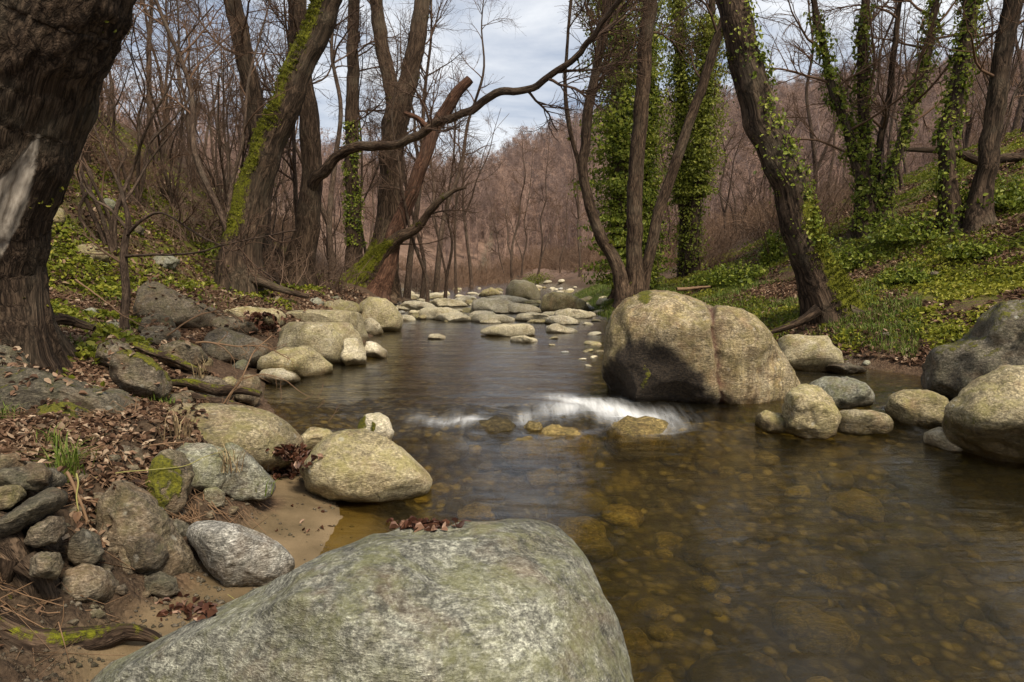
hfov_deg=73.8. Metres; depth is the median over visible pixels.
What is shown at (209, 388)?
root
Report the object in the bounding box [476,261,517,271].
brushwood
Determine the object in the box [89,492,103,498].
bank stone
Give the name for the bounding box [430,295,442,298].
cobble
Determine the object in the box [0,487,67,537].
boulder
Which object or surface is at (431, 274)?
brushwood
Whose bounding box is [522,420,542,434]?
submerged cobble
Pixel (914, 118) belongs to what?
slim tree
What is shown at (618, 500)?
submerged cobble
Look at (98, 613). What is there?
bank stone
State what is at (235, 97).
slim tree
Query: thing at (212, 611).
leaf heap
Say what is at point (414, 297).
cobble
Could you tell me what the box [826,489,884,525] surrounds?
submerged cobble
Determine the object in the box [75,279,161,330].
stick
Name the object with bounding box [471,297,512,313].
boulder
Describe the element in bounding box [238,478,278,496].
grass tuft
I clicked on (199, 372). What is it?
grass tuft
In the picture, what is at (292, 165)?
slim tree
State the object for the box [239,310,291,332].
leaf heap
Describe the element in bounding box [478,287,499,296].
boulder
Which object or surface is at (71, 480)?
hanging root
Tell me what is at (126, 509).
boulder
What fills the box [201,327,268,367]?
boulder
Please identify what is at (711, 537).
submerged cobble
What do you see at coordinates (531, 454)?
submerged cobble
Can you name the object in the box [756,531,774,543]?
submerged cobble
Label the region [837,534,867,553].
submerged cobble
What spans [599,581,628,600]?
submerged cobble
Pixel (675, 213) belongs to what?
hazel
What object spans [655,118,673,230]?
slim tree
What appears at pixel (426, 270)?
brushwood
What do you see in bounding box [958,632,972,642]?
submerged cobble
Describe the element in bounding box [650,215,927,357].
grass
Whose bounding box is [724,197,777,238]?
brushwood
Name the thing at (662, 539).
submerged cobble
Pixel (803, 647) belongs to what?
submerged cobble
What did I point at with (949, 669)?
submerged cobble
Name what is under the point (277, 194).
hazel
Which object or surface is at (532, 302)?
cobble
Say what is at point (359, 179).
slim tree
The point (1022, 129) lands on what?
slim tree
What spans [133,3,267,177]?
hazel
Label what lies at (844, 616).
submerged cobble
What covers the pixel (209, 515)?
bank stone
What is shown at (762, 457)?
submerged cobble
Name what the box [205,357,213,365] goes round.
bank stone
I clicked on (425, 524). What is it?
leaf heap
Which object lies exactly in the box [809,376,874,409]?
boulder
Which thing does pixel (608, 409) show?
water
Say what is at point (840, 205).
brushwood
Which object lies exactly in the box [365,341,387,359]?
boulder
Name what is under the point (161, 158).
hazel
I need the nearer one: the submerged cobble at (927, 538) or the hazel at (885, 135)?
the submerged cobble at (927, 538)
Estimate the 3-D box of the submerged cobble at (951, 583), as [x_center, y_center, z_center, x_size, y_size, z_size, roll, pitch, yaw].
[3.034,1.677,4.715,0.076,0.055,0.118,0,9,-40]
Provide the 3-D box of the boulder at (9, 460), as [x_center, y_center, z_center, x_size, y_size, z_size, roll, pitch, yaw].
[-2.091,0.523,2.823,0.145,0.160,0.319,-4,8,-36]
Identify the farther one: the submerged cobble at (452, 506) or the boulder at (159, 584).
the submerged cobble at (452, 506)
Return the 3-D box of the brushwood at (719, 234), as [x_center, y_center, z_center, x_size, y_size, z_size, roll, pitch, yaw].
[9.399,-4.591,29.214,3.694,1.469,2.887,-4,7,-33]
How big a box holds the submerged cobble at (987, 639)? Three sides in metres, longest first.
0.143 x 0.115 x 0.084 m
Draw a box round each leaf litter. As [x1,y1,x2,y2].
[0,128,371,646]
[606,133,1023,366]
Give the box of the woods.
[103,44,1023,268]
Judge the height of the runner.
0.144 m
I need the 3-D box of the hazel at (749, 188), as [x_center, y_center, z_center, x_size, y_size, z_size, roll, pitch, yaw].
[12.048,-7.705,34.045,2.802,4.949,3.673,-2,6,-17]
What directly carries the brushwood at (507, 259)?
on the ground at (774, 574)
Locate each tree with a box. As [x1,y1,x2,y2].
[0,0,136,375]
[73,99,301,330]
[99,30,136,116]
[109,15,143,115]
[123,0,174,143]
[123,0,342,231]
[130,0,224,194]
[135,0,205,136]
[136,0,203,169]
[150,0,198,113]
[150,0,304,284]
[162,0,211,115]
[171,0,217,118]
[171,0,253,213]
[181,0,238,182]
[187,26,239,167]
[201,2,286,149]
[204,1,265,194]
[208,0,323,282]
[213,0,342,298]
[213,1,410,281]
[213,42,259,142]
[213,54,260,150]
[231,0,381,226]
[232,0,670,288]
[235,0,299,232]
[276,35,298,210]
[324,5,397,253]
[334,0,444,271]
[337,156,371,205]
[341,0,494,303]
[342,0,476,302]
[357,23,441,302]
[359,76,417,224]
[359,85,382,243]
[361,0,425,298]
[367,76,472,301]
[404,0,521,292]
[415,38,475,297]
[425,66,509,296]
[435,81,505,288]
[483,181,516,281]
[489,126,538,280]
[493,145,544,277]
[521,130,567,276]
[545,167,574,272]
[558,126,600,276]
[562,0,674,308]
[564,0,709,294]
[566,0,678,298]
[627,0,736,277]
[643,0,799,289]
[654,1,717,265]
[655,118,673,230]
[660,7,736,260]
[710,59,756,235]
[713,0,870,333]
[715,0,1023,240]
[740,37,789,211]
[776,0,887,193]
[806,6,857,201]
[818,0,913,122]
[835,53,885,197]
[857,0,942,173]
[869,0,922,188]
[884,49,928,152]
[901,0,1023,233]
[912,0,1023,234]
[958,64,990,139]
[976,23,1023,123]
[977,1,1023,132]
[1003,98,1023,127]
[1020,117,1023,132]
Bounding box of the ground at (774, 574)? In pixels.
[0,94,1023,681]
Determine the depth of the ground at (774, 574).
5.56 m
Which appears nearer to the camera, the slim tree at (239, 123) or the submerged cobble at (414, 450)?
the submerged cobble at (414, 450)
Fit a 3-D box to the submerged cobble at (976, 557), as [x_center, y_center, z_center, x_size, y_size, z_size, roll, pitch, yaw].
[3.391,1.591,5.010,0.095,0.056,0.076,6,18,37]
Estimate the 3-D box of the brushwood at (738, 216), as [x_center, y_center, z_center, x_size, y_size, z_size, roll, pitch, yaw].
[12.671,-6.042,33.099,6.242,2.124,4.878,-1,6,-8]
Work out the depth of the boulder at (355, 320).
11.94 m
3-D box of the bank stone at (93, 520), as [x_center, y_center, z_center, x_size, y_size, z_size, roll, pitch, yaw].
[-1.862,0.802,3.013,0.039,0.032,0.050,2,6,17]
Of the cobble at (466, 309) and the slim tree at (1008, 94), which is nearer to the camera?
the cobble at (466, 309)
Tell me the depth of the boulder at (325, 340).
9.71 m
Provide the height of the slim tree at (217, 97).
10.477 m
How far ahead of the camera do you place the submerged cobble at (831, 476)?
5.86 m
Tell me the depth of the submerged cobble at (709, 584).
4.44 m
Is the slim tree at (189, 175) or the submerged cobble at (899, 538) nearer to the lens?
the submerged cobble at (899, 538)
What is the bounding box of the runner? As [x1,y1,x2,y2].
[95,448,245,477]
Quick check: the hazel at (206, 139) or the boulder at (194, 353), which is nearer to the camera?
the boulder at (194, 353)
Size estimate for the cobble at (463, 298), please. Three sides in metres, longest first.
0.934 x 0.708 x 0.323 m
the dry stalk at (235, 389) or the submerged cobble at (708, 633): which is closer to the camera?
the submerged cobble at (708, 633)
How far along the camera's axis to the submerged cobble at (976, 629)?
4.13 m
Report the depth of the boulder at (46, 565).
2.38 m
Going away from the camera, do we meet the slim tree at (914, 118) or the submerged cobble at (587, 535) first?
the submerged cobble at (587, 535)
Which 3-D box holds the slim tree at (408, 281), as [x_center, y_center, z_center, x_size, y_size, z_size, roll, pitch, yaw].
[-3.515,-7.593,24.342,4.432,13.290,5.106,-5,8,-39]
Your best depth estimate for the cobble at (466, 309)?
20.52 m
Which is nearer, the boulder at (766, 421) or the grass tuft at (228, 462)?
the grass tuft at (228, 462)
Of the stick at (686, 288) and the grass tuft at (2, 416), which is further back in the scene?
the stick at (686, 288)
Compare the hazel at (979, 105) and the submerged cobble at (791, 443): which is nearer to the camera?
the submerged cobble at (791, 443)
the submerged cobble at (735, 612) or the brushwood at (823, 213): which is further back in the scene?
the brushwood at (823, 213)
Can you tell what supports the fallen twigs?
on the ground at (774, 574)
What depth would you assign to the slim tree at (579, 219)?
39.75 m
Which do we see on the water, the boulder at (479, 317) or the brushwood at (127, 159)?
the boulder at (479, 317)
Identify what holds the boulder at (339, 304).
on the ground at (774, 574)
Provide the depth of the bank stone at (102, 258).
11.04 m
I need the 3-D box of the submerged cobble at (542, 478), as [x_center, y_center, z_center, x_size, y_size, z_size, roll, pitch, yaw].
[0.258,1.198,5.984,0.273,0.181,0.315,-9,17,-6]
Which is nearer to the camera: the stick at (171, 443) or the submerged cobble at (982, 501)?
the stick at (171, 443)
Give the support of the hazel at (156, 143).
on the ground at (774, 574)
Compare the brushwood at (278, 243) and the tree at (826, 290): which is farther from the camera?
the brushwood at (278, 243)
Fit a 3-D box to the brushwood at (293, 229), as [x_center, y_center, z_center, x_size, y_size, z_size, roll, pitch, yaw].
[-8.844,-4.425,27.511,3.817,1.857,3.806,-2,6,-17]
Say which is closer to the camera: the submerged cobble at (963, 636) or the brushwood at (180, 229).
the submerged cobble at (963, 636)
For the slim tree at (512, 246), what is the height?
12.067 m
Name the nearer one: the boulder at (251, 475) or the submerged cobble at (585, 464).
the boulder at (251, 475)
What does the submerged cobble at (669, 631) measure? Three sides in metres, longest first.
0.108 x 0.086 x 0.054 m
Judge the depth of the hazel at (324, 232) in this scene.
29.03 m
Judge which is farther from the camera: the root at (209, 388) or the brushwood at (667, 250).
the brushwood at (667, 250)
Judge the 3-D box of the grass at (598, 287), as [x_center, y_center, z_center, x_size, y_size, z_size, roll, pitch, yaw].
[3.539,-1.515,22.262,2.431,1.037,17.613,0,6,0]
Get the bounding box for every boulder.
[0,345,29,366]
[0,365,137,413]
[0,453,26,468]
[0,466,66,490]
[0,485,26,510]
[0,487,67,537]
[24,462,52,485]
[24,515,67,547]
[29,551,63,579]
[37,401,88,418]
[60,563,118,601]
[67,528,103,565]
[90,518,633,681]
[95,339,133,366]
[96,480,199,576]
[109,349,172,398]
[113,445,143,462]
[122,531,169,569]
[133,280,224,329]
[137,314,176,332]
[140,324,182,344]
[144,571,178,597]
[145,448,194,516]
[158,340,207,371]
[166,403,303,472]
[168,390,201,403]
[173,518,188,536]
[176,443,226,489]
[182,374,234,399]
[186,520,294,586]
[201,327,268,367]
[202,486,224,507]
[211,316,258,334]
[221,442,275,500]
[223,306,285,325]
[234,374,262,405]
[257,345,332,379]
[257,368,300,383]
[277,321,364,364]
[286,309,368,340]
[299,428,432,503]
[301,427,331,452]
[323,299,362,313]
[340,338,366,366]
[357,412,393,440]
[359,297,402,331]
[364,318,382,335]
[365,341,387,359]
[401,300,435,309]
[419,307,467,319]
[428,334,445,339]
[430,298,467,308]
[435,312,470,322]
[469,313,515,323]
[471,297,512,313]
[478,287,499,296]
[480,323,534,337]
[486,295,527,303]
[505,280,540,299]
[507,303,541,314]
[510,335,537,344]
[515,312,548,320]
[540,291,578,311]
[545,315,578,324]
[546,323,577,334]
[554,308,592,319]
[573,298,588,310]
[601,290,799,423]
[755,410,785,433]
[778,334,843,371]
[781,384,841,440]
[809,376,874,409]
[825,363,866,374]
[837,409,893,435]
[885,389,948,428]
[921,299,1023,401]
[923,427,962,453]
[942,365,1023,471]
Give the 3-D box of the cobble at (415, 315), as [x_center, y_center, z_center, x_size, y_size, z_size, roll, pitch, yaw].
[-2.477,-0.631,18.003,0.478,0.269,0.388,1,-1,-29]
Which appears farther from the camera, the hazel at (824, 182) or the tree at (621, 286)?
the hazel at (824, 182)
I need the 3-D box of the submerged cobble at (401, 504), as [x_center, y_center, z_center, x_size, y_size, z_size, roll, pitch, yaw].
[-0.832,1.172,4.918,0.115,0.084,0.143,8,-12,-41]
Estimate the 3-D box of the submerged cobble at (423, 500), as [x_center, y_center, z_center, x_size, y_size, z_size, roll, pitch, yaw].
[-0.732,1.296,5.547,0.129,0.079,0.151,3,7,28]
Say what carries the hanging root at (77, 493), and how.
hanging from the ground at (774, 574)
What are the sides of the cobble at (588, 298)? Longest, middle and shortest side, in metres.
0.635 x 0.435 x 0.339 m
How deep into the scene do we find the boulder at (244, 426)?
4.47 m
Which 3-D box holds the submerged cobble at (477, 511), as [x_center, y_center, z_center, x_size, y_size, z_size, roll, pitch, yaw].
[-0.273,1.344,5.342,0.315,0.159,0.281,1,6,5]
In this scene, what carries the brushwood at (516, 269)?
on the ground at (774, 574)
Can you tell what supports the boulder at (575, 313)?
on the water
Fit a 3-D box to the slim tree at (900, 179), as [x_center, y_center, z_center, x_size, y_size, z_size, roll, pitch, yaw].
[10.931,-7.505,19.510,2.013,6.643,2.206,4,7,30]
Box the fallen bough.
[904,147,1023,164]
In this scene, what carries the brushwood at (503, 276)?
on the ground at (774, 574)
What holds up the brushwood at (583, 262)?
on the ground at (774, 574)
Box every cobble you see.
[392,500,405,508]
[397,306,410,310]
[402,315,415,324]
[405,444,422,455]
[411,295,417,299]
[411,312,418,318]
[413,496,430,503]
[415,511,452,525]
[416,314,425,320]
[427,431,469,464]
[428,482,453,495]
[430,292,443,295]
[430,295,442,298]
[444,498,465,514]
[455,296,475,300]
[457,501,495,521]
[462,307,472,312]
[463,415,523,453]
[463,476,472,483]
[465,299,472,306]
[468,310,494,315]
[468,444,481,455]
[473,480,492,494]
[479,319,500,325]
[479,461,493,471]
[491,497,547,520]
[499,436,548,470]
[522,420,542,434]
[523,300,540,303]
[524,467,556,489]
[527,319,545,325]
[537,424,596,465]
[542,311,554,315]
[547,490,608,518]
[553,469,561,475]
[558,516,613,561]
[576,459,594,470]
[581,296,592,301]
[582,349,592,353]
[584,341,601,346]
[587,331,600,337]
[596,298,609,305]
[597,575,611,581]
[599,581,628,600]
[601,496,611,504]
[601,504,643,528]
[605,415,677,463]
[611,530,624,536]
[612,496,629,504]
[617,547,637,561]
[622,626,652,656]
[628,650,647,677]
[634,597,668,621]
[643,551,649,556]
[646,624,670,641]
[649,672,673,681]
[650,590,659,595]
[653,531,681,549]
[654,547,672,558]
[659,625,673,637]
[667,479,694,492]
[667,540,677,546]
[681,538,719,567]
[687,650,785,681]
[691,576,719,593]
[695,457,719,472]
[700,555,743,586]
[703,629,712,636]
[707,533,721,541]
[708,605,722,616]
[711,633,730,645]
[714,593,730,603]
[715,455,750,471]
[715,466,735,478]
[729,608,742,619]
[738,473,752,482]
[745,499,773,515]
[745,652,776,668]
[746,507,761,514]
[755,450,779,466]
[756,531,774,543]
[757,439,779,449]
[758,518,770,525]
[758,543,770,551]
[772,597,859,655]
[783,439,800,447]
[784,485,810,498]
[785,507,798,513]
[787,665,811,681]
[791,590,828,610]
[793,475,814,488]
[796,642,810,653]
[804,676,832,681]
[805,533,828,548]
[810,572,838,591]
[819,444,858,461]
[819,467,853,489]
[824,559,836,569]
[824,607,853,627]
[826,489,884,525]
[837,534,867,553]
[849,613,864,626]
[857,447,871,455]
[861,544,942,579]
[861,594,899,618]
[869,488,890,502]
[874,565,901,583]
[877,482,897,491]
[880,654,900,664]
[884,439,896,444]
[885,532,915,545]
[887,581,899,589]
[897,502,910,508]
[897,526,946,548]
[911,655,930,665]
[913,585,943,606]
[923,679,938,681]
[930,604,960,624]
[934,661,963,678]
[941,579,960,587]
[949,524,976,543]
[951,601,984,625]
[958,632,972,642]
[962,618,1006,647]
[964,495,995,508]
[967,553,981,562]
[982,582,1009,594]
[983,633,994,644]
[989,594,1023,628]
[1000,628,1013,640]
[1008,626,1023,639]
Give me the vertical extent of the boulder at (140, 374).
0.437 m
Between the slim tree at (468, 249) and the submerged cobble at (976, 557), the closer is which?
the submerged cobble at (976, 557)
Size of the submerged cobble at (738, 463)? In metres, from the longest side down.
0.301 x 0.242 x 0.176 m
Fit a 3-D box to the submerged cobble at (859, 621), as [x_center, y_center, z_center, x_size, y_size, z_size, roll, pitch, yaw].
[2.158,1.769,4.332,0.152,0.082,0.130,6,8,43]
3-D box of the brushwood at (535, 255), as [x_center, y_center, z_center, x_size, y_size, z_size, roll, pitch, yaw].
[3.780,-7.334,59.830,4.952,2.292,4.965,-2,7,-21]
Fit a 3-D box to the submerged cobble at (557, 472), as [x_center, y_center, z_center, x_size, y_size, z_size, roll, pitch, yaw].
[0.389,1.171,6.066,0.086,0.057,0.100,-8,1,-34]
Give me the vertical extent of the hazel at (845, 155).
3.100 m
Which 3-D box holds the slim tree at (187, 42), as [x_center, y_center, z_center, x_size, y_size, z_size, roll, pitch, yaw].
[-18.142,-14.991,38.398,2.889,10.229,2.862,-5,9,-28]
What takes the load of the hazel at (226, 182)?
on the ground at (774, 574)
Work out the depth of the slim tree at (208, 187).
13.03 m
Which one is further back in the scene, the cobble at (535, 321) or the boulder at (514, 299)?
the boulder at (514, 299)
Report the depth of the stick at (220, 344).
7.35 m
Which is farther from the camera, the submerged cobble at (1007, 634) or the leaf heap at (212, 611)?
the submerged cobble at (1007, 634)
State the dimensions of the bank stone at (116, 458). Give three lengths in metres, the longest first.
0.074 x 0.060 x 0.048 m
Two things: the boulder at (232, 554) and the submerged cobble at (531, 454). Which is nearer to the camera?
the boulder at (232, 554)
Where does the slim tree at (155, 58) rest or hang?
on the ground at (774, 574)
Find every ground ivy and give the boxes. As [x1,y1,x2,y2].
[47,112,350,386]
[594,128,1023,359]
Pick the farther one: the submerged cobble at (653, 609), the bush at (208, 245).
the bush at (208, 245)
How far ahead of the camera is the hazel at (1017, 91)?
23.92 m
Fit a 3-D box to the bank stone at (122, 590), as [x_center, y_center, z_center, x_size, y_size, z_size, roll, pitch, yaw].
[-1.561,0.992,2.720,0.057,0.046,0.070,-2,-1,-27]
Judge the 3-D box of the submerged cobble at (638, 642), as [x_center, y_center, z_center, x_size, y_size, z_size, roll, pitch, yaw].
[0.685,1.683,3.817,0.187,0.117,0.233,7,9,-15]
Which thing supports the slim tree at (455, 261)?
on the ground at (774, 574)
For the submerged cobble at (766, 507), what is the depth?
5.50 m
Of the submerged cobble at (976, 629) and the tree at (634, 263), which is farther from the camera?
the tree at (634, 263)
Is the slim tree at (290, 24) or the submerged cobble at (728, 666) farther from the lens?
the slim tree at (290, 24)
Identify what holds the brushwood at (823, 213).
on the ground at (774, 574)
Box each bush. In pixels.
[198,240,218,265]
[523,271,554,284]
[682,263,727,285]
[692,257,775,285]
[737,205,787,266]
[828,236,898,268]
[857,198,965,242]
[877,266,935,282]
[934,161,1023,208]
[935,237,1004,258]
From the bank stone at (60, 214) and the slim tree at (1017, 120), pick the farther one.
the slim tree at (1017, 120)
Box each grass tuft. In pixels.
[0,398,30,418]
[16,436,101,482]
[20,421,72,453]
[156,408,209,439]
[178,354,213,377]
[205,442,257,473]
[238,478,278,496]
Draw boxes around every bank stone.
[52,207,65,224]
[67,618,78,625]
[69,504,85,513]
[73,473,88,481]
[77,244,109,262]
[82,307,98,312]
[87,519,95,525]
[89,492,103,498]
[90,609,105,618]
[100,198,115,210]
[100,564,113,570]
[107,319,118,326]
[107,454,120,461]
[107,546,118,553]
[114,584,127,595]
[127,464,139,471]
[131,225,144,235]
[142,590,150,597]
[153,256,179,269]
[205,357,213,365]
[205,510,215,518]
[223,376,236,384]
[228,506,238,514]
[232,359,249,369]
[272,382,288,386]
[310,297,323,305]
[929,271,938,276]
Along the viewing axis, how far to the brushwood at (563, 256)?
51.05 m
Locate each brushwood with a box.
[85,112,144,158]
[86,152,183,188]
[96,139,178,172]
[104,172,226,242]
[125,120,172,152]
[150,143,186,161]
[176,164,222,190]
[178,230,334,285]
[220,225,288,259]
[271,203,294,240]
[271,205,320,230]
[271,222,319,257]
[273,209,339,249]
[274,235,374,292]
[322,215,345,232]
[339,255,414,275]
[399,253,434,270]
[399,266,460,291]
[400,263,489,292]
[402,262,441,278]
[419,269,468,291]
[433,273,474,288]
[434,259,480,279]
[440,259,506,288]
[441,251,529,284]
[442,260,483,274]
[450,257,504,276]
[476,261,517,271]
[484,268,519,282]
[491,259,536,275]
[493,249,535,270]
[495,253,526,267]
[503,253,547,269]
[523,243,569,263]
[523,255,554,271]
[529,249,565,267]
[530,247,605,276]
[531,245,558,260]
[533,238,601,269]
[534,255,568,269]
[535,243,588,269]
[538,245,576,260]
[548,232,603,265]
[565,250,604,272]
[573,248,609,275]
[656,237,675,258]
[657,247,677,267]
[659,207,720,250]
[660,232,714,254]
[668,197,757,244]
[674,214,765,251]
[675,195,773,233]
[678,237,747,267]
[704,219,738,247]
[713,202,773,232]
[719,174,854,240]
[721,216,764,235]
[723,182,832,233]
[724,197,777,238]
[748,198,848,235]
[810,165,903,203]
[813,177,905,213]
[818,166,853,192]
[910,128,979,165]
[958,122,1009,144]
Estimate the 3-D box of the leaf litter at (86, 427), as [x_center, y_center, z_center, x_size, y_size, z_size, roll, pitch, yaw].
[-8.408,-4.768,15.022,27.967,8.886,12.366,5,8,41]
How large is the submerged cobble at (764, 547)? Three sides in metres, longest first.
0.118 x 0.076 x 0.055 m
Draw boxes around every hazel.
[71,1,230,254]
[83,12,160,163]
[90,15,235,206]
[99,46,147,127]
[106,1,209,207]
[122,63,199,158]
[131,75,183,163]
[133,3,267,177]
[143,65,296,247]
[166,118,221,203]
[168,30,261,236]
[183,120,301,268]
[232,90,299,227]
[272,162,300,229]
[297,161,345,261]
[658,155,721,239]
[658,176,678,266]
[660,184,704,256]
[707,165,767,238]
[715,154,773,216]
[738,89,843,202]
[740,176,774,220]
[750,112,832,213]
[803,149,819,186]
[811,159,841,200]
[820,0,956,174]
[821,101,902,191]
[846,96,896,166]
[872,140,929,174]
[929,7,1023,146]
[941,19,1007,148]
[943,62,986,148]
[959,112,978,145]
[960,0,1023,143]
[985,65,1023,119]
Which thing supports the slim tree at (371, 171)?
on the ground at (774, 574)
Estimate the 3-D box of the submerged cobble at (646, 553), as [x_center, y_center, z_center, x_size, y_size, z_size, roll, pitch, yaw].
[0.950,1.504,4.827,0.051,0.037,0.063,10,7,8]
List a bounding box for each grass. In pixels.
[48,133,355,403]
[573,282,683,318]
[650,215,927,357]
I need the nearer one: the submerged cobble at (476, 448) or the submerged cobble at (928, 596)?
the submerged cobble at (928, 596)
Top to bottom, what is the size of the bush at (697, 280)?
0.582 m
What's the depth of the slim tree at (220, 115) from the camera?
29.43 m
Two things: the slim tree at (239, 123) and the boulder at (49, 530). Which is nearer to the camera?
the boulder at (49, 530)
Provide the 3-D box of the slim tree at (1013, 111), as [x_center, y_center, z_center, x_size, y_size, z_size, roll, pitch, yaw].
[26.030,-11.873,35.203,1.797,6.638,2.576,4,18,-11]
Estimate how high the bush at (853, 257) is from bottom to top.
0.700 m
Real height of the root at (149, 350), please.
0.303 m
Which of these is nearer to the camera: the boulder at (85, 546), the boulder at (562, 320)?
the boulder at (85, 546)
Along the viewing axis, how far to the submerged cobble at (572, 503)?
5.29 m
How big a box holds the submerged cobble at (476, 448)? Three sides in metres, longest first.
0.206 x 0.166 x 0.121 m
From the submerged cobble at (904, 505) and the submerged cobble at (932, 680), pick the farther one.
the submerged cobble at (904, 505)
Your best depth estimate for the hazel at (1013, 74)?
19.30 m
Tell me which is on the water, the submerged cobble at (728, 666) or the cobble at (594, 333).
the cobble at (594, 333)
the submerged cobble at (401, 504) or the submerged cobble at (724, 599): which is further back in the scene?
the submerged cobble at (401, 504)
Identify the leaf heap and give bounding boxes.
[154,591,217,621]
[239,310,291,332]
[265,442,323,479]
[275,504,333,531]
[386,515,469,531]
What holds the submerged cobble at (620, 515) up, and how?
on the ground at (774, 574)
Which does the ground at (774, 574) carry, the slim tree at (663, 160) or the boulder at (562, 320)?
the slim tree at (663, 160)
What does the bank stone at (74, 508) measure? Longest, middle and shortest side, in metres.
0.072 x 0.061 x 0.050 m
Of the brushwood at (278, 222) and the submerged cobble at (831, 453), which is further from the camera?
the brushwood at (278, 222)
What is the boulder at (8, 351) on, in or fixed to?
on the ground at (774, 574)
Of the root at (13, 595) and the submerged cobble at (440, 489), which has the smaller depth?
the root at (13, 595)
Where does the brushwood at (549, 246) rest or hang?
on the ground at (774, 574)
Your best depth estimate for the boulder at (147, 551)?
2.89 m
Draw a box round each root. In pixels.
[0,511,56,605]
[0,583,26,598]
[0,608,162,651]
[54,312,95,330]
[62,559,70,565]
[66,471,97,529]
[76,473,81,519]
[130,341,210,375]
[171,378,261,396]
[175,390,241,404]
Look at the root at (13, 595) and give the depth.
2.42 m
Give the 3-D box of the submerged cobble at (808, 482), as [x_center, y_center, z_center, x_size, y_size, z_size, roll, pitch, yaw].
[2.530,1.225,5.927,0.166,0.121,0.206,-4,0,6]
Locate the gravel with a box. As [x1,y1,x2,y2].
[0,392,358,681]
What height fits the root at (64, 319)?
0.214 m
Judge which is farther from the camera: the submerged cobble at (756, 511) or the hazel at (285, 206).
the hazel at (285, 206)
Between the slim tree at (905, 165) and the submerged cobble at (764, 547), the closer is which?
the submerged cobble at (764, 547)
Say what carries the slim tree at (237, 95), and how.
on the ground at (774, 574)
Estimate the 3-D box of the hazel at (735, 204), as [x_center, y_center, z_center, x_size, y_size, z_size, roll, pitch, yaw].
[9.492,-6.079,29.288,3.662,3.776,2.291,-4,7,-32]
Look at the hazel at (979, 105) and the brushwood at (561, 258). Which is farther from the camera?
the brushwood at (561, 258)
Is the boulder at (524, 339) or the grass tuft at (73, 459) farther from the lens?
the boulder at (524, 339)
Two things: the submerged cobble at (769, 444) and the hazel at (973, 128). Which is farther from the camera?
the hazel at (973, 128)
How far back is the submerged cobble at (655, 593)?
4.30 m
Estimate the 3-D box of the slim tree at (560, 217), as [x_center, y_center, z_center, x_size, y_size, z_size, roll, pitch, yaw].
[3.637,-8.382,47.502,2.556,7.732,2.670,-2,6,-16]
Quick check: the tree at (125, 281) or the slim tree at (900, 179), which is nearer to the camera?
the tree at (125, 281)
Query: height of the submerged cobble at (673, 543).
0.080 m
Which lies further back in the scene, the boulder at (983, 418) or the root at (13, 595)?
the boulder at (983, 418)
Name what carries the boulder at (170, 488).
on the ground at (774, 574)
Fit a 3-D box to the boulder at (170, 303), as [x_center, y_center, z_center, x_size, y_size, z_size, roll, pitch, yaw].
[-4.989,-0.505,10.237,1.111,0.819,1.362,6,8,43]
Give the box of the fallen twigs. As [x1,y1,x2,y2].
[0,153,343,669]
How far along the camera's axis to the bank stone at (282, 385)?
8.13 m
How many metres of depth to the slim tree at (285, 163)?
36.16 m
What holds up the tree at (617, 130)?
on the ground at (774, 574)
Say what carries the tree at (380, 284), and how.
on the ground at (774, 574)
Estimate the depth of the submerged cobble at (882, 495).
5.71 m
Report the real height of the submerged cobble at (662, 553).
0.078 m
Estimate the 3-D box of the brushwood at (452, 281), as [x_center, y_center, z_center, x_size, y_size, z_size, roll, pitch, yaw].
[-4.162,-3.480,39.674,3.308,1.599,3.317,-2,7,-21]
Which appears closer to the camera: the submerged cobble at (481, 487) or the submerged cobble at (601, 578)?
the submerged cobble at (601, 578)
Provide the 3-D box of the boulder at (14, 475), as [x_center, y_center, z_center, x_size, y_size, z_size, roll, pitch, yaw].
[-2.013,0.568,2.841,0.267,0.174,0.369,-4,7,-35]
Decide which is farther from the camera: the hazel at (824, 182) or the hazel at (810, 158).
the hazel at (824, 182)
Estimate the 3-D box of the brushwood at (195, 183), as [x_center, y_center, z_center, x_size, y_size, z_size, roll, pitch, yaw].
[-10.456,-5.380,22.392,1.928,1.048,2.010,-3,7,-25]
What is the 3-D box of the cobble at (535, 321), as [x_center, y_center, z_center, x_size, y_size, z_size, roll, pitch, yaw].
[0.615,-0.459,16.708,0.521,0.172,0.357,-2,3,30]
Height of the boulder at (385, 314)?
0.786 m
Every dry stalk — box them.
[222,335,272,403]
[227,371,252,407]
[240,374,305,394]
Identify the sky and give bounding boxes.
[103,0,1023,176]
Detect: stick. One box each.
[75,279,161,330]
[149,436,187,446]
[167,297,253,335]
[193,330,298,368]
[676,286,710,290]
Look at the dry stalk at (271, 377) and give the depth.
4.80 m
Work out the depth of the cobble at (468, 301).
24.16 m
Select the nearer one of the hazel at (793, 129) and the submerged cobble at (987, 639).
the submerged cobble at (987, 639)
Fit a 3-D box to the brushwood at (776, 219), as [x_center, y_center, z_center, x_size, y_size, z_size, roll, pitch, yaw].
[7.777,-3.684,19.132,3.835,2.033,4.908,2,6,17]
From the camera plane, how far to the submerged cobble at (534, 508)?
5.15 m
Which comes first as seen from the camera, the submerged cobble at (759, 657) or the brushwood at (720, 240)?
the submerged cobble at (759, 657)
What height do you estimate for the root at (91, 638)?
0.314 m
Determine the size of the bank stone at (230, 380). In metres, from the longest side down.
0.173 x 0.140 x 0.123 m
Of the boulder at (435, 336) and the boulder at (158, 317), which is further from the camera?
the boulder at (435, 336)
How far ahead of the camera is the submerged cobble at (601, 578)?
4.42 m

